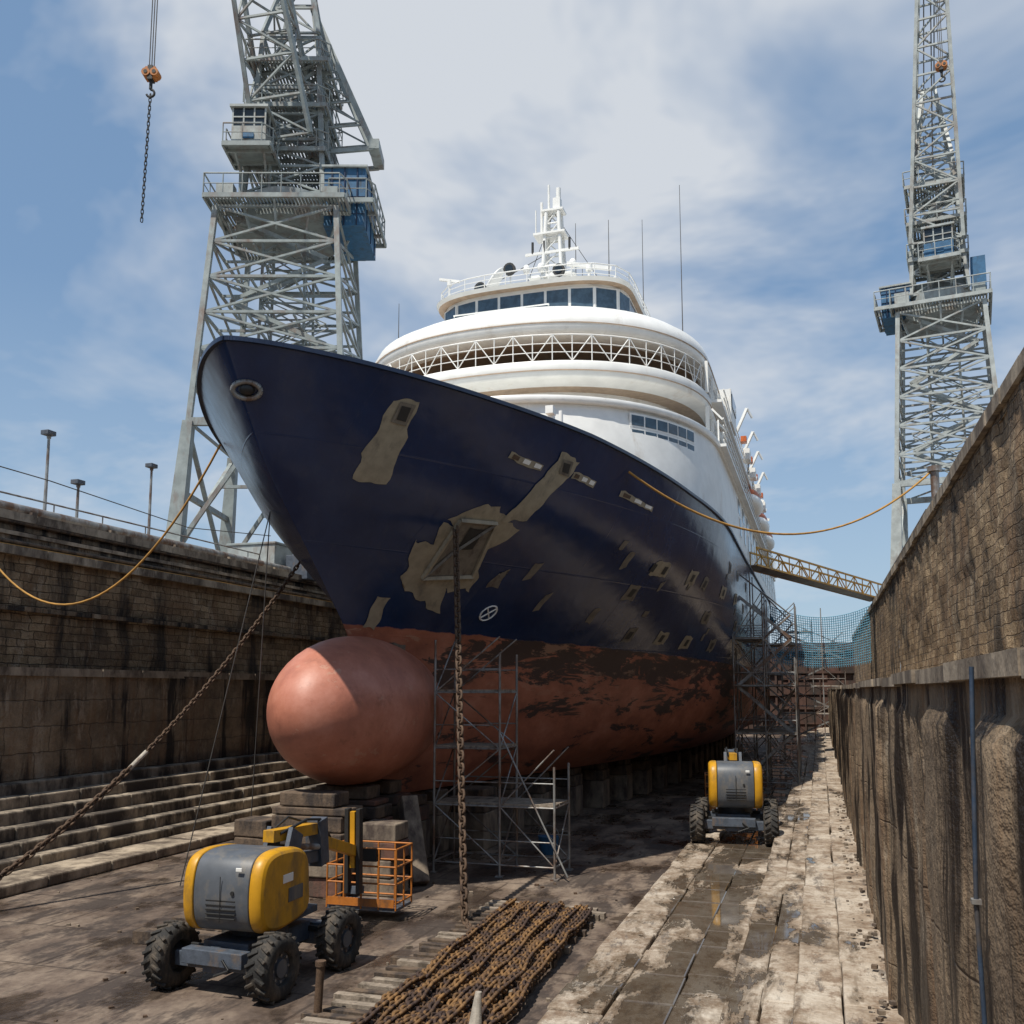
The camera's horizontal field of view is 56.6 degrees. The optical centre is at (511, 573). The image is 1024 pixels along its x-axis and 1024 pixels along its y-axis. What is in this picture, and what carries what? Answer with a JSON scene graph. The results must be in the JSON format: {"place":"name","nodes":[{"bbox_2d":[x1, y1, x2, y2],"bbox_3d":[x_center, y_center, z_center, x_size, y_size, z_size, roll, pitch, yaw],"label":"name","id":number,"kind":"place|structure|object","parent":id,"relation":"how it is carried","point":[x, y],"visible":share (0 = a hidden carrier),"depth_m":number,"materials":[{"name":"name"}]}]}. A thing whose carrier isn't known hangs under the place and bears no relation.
{"place":"outdoors","nodes":[
{"label":"outdoors","id":0,"kind":"place"},
{"bbox_2d":[0,734,780,1023],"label":"dock floor","id":1,"kind":"structure","parent":0,"point":[53,966],"depth_m":16.34,"materials":[{"name":"concrete"}]},
{"bbox_2d":[0,752,325,897],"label":"stone steps","id":2,"kind":"structure","parent":1,"relation":"on","point":[137,815],"depth_m":23.50,"materials":[{"name":"grey stone"}]},
{"bbox_2d":[132,915,221,943],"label":"timber baulks","id":3,"kind":"object","parent":1,"relation":"on","point":[142,935],"visible":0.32,"depth_m":14.70,"materials":[{"name":"wood"}]},
{"bbox_2d":[141,808,412,1004],"bbox_3d":[-3.004,4.706,14.520,2.050,2.056,5.303,-3,-8,22],"label":"boom lift","id":4,"kind":"object","parent":1,"relation":"on","point":[253,904],"visible":1,"depth_m":12.53,"materials":[{"name":"metal"}]},
{"bbox_2d":[313,959,325,1012],"bbox_3d":[-2.300,4.982,11.353,0.145,0.682,0.124,-2,-7,18],"label":"steel post","id":5,"kind":"object","parent":1,"relation":"on","point":[320,964],"visible":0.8,"depth_m":11.32,"materials":[{"name":"metal"}]},
{"bbox_2d":[295,899,605,1023],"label":"timber planks","id":6,"kind":"object","parent":1,"relation":"on","point":[350,1005],"visible":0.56,"depth_m":12.87,"materials":[{"name":"beige wood"}]},
{"bbox_2d":[350,898,592,1023],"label":"chain pile","id":7,"kind":"object","parent":6,"relation":"on","point":[495,947],"visible":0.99,"depth_m":12.57,"materials":[{"name":"brown metal"}]},
{"bbox_2d":[469,991,481,1023],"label":"rope wrapped post","id":8,"kind":"object","parent":1,"relation":"on","point":[476,1015],"visible":1,"depth_m":9.93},
{"bbox_2d":[54,791,896,1021],"bbox_3d":[-0.929,5.793,19.187,15.147,0.986,31.010,-2,-7,18],"label":"floor debris","id":9,"kind":"object","parent":1,"relation":"on","point":[875,966],"visible":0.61,"depth_m":14.73,"materials":[{"name":"concrete"}]},
{"bbox_2d":[234,733,734,897],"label":"keel blocks","id":10,"kind":"structure","parent":1,"relation":"on","point":[392,812],"depth_m":22.27,"materials":[{"name":"wood"}]},
{"bbox_2d":[197,185,775,791],"bbox_3d":[4.957,-3.227,47.156,14.296,22.700,64.635,-2,-7,18],"label":"cruise ship","id":11,"kind":"object","parent":10,"relation":"on","point":[515,431],"visible":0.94,"depth_m":23.67,"materials":[{"name":"paint"}]},
{"bbox_2d":[0,444,220,605],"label":"mooring rope","id":12,"kind":"object","parent":11,"relation":"attached to","point":[148,553],"visible":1,"depth_m":21.41,"materials":[{"name":"fabric"}]},
{"bbox_2d":[0,561,300,880],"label":"mooring chain","id":13,"kind":"object","parent":11,"relation":"hanging from","point":[77,815],"visible":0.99,"depth_m":18.83,"materials":[{"name":"metal"}]},
{"bbox_2d":[179,512,270,885],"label":"tag lines","id":14,"kind":"object","parent":11,"relation":"hanging from","point":[229,682],"visible":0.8,"depth_m":19.66,"materials":[{"name":"fabric"}]},
{"bbox_2d":[453,525,476,936],"bbox_3d":[-0.894,2.314,17.332,0.242,7.460,5.547,1,-7,-8],"label":"anchor chain","id":15,"kind":"object","parent":11,"relation":"hanging from","point":[460,749],"visible":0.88,"depth_m":17.57,"materials":[{"name":"brown metal"}]},
{"bbox_2d":[429,636,573,881],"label":"scaffold tower","id":16,"kind":"structure","parent":1,"relation":"on","point":[499,802],"depth_m":20.61,"materials":[{"name":"grey metal"}]},
{"bbox_2d":[538,825,558,854],"bbox_3d":[0.879,6.393,22.850,0.540,0.678,0.512,-2,-7,18],"label":"blue bucket","id":17,"kind":"object","parent":1,"relation":"on","point":[546,849],"visible":0.69,"depth_m":22.66,"materials":[{"name":"paint"}]},
{"bbox_2d":[537,727,903,1023],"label":"stone walkway","id":18,"kind":"structure","parent":1,"relation":"on","point":[720,926],"depth_m":13.24,"materials":[{"name":"beige stone"}]},
{"bbox_2d":[689,747,778,845],"bbox_3d":[5.782,5.570,24.528,2.050,2.164,4.929,-2,-7,15],"label":"boom lift","id":19,"kind":"object","parent":18,"relation":"on","point":[735,802],"visible":0.99,"depth_m":22.45,"materials":[{"name":"metal"}]},
{"bbox_2d":[732,573,800,789],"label":"scaffold tower","id":20,"kind":"structure","parent":18,"relation":"on","point":[768,730],"depth_m":35.59,"materials":[{"name":"grey metal"}]},
{"bbox_2d":[782,675,828,734],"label":"steel caisson","id":21,"kind":"object","parent":18,"relation":"on","point":[807,723],"visible":0.38,"depth_m":77.81,"materials":[{"name":"brown metal"}]},
{"bbox_2d":[780,619,845,741],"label":"scaffold tower","id":22,"kind":"structure","parent":18,"relation":"on","point":[814,713],"depth_m":62.76,"materials":[{"name":"grey metal"}]},
{"bbox_2d":[820,608,825,738],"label":"access ladder","id":23,"kind":"object","parent":18,"relation":"on","point":[822,673],"visible":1,"depth_m":56.72,"materials":[{"name":"metal"}]},
{"bbox_2d":[744,642,854,728],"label":"dock gate","id":24,"kind":"structure","parent":1,"relation":"on","point":[836,672],"depth_m":85.78,"materials":[{"name":"brown metal"}]},
{"bbox_2d":[0,0,1023,642],"label":"sky","id":25,"kind":"structure","parent":0,"point":[782,127],"materials":[{"name":"blue"}]},
{"bbox_2d":[748,572,801,771],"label":"scaffold tower","id":26,"kind":"structure","parent":0,"point":[791,645],"depth_m":40.18,"materials":[{"name":"grey metal"}]},
{"bbox_3d":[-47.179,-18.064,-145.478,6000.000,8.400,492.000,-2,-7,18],"label":"ground","id":27,"kind":"structure","parent":0,"visible":0},
{"bbox_2d":[41,429,55,509],"bbox_3d":[-15.008,-2.662,30.528,0.340,3.925,0.393,-2,-7,18],"label":"street lamp","id":28,"kind":"object","parent":27,"relation":"on","point":[48,433],"visible":0.66,"depth_m":30.62,"materials":[{"name":"grey metal"}]},
{"bbox_2d":[71,479,84,517],"bbox_3d":[-14.644,-1.839,31.896,0.340,2.625,0.393,-2,-7,18],"label":"street lamp","id":29,"kind":"object","parent":27,"relation":"on","point":[78,483],"visible":0.59,"depth_m":31.99,"materials":[{"name":"grey metal"}]},
{"bbox_2d":[0,491,258,556],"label":"quay fence","id":30,"kind":"object","parent":27,"relation":"on","point":[54,505],"visible":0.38,"depth_m":30.34,"materials":[{"name":"grey metal"}]},
{"bbox_2d":[145,463,157,533],"bbox_3d":[-13.704,-2.108,35.858,0.340,4.125,0.393,-2,-7,18],"label":"street lamp","id":31,"kind":"object","parent":27,"relation":"on","point":[152,466],"visible":0.68,"depth_m":35.96,"materials":[{"name":"grey metal"}]},
{"bbox_2d":[0,466,270,535],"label":"power cable","id":32,"kind":"object","parent":31,"relation":"attached to","point":[123,505],"visible":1,"depth_m":34.03,"materials":[{"name":"metal"}]},
{"bbox_2d":[0,508,347,782],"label":"dock wall","id":33,"kind":"structure","parent":27,"relation":"on","point":[118,676],"depth_m":27.24,"materials":[{"name":"stone"}]},
{"bbox_2d":[0,500,290,571],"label":"coping","id":34,"kind":"object","parent":33,"relation":"on","point":[71,520],"visible":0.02,"depth_m":29.14,"materials":[{"name":"concrete"}]},
{"bbox_2d":[0,542,329,601],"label":"wall ledge","id":35,"kind":"object","parent":33,"relation":"on","point":[149,569],"visible":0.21,"depth_m":28.63,"materials":[{"name":"grey stone"}]},
{"bbox_2d":[140,0,386,551],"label":"dockyard crane","id":36,"kind":"object","parent":27,"relation":"on","point":[334,217],"visible":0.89,"depth_m":45.54,"materials":[{"name":"grey paint"}]},
{"bbox_2d":[226,541,314,581],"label":"building","id":37,"kind":"structure","parent":27,"relation":"on","point":[279,553],"depth_m":38.16,"materials":[{"name":"paint"}]},
{"bbox_2d":[827,347,1023,1023],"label":"dock wall","id":38,"kind":"structure","parent":27,"relation":"on","point":[947,617],"depth_m":7.99,"materials":[{"name":"stone"}]},
{"bbox_2d":[628,471,930,534],"bbox_3d":[7.541,-2.105,25.537,10.118,2.238,0.060,3,-8,-23],"label":"mooring rope","id":39,"kind":"object","parent":38,"relation":"on","point":[741,528],"visible":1,"depth_m":25.05,"materials":[{"name":"fabric"}]},
{"bbox_2d":[750,546,881,601],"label":"gangway","id":40,"kind":"object","parent":38,"relation":"on","point":[788,575],"visible":0.89,"depth_m":47.41,"materials":[{"name":"yellow paint"}]},
{"bbox_2d":[770,606,871,667],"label":"safety net","id":41,"kind":"object","parent":38,"relation":"attached to","point":[823,640],"visible":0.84,"depth_m":57.10,"materials":[{"name":"teal fabric"}]},
{"bbox_2d":[882,509,925,583],"bbox_3d":[17.029,-0.224,41.816,0.071,1.037,23.457,-2,-7,18],"label":"quay fence","id":42,"kind":"object","parent":38,"relation":"on","point":[906,543],"visible":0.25,"depth_m":37.36,"materials":[{"name":"grey metal"}]},
{"bbox_2d":[927,465,941,500],"bbox_3d":[12.462,-2.266,27.698,0.850,1.650,1.050,-2,-7,18],"label":"mooring post","id":43,"kind":"object","parent":38,"relation":"on","point":[934,470],"visible":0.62,"depth_m":27.48,"materials":[{"name":"grey metal"}]},
{"bbox_2d":[969,667,986,1023],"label":"blue hose","id":44,"kind":"object","parent":38,"relation":"attached to","point":[976,900],"visible":1,"depth_m":3.19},
{"bbox_2d":[873,0,997,568],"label":"dockyard crane","id":45,"kind":"object","parent":27,"relation":"on","point":[936,305],"visible":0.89,"depth_m":56.83,"materials":[{"name":"paint"}]}
]}

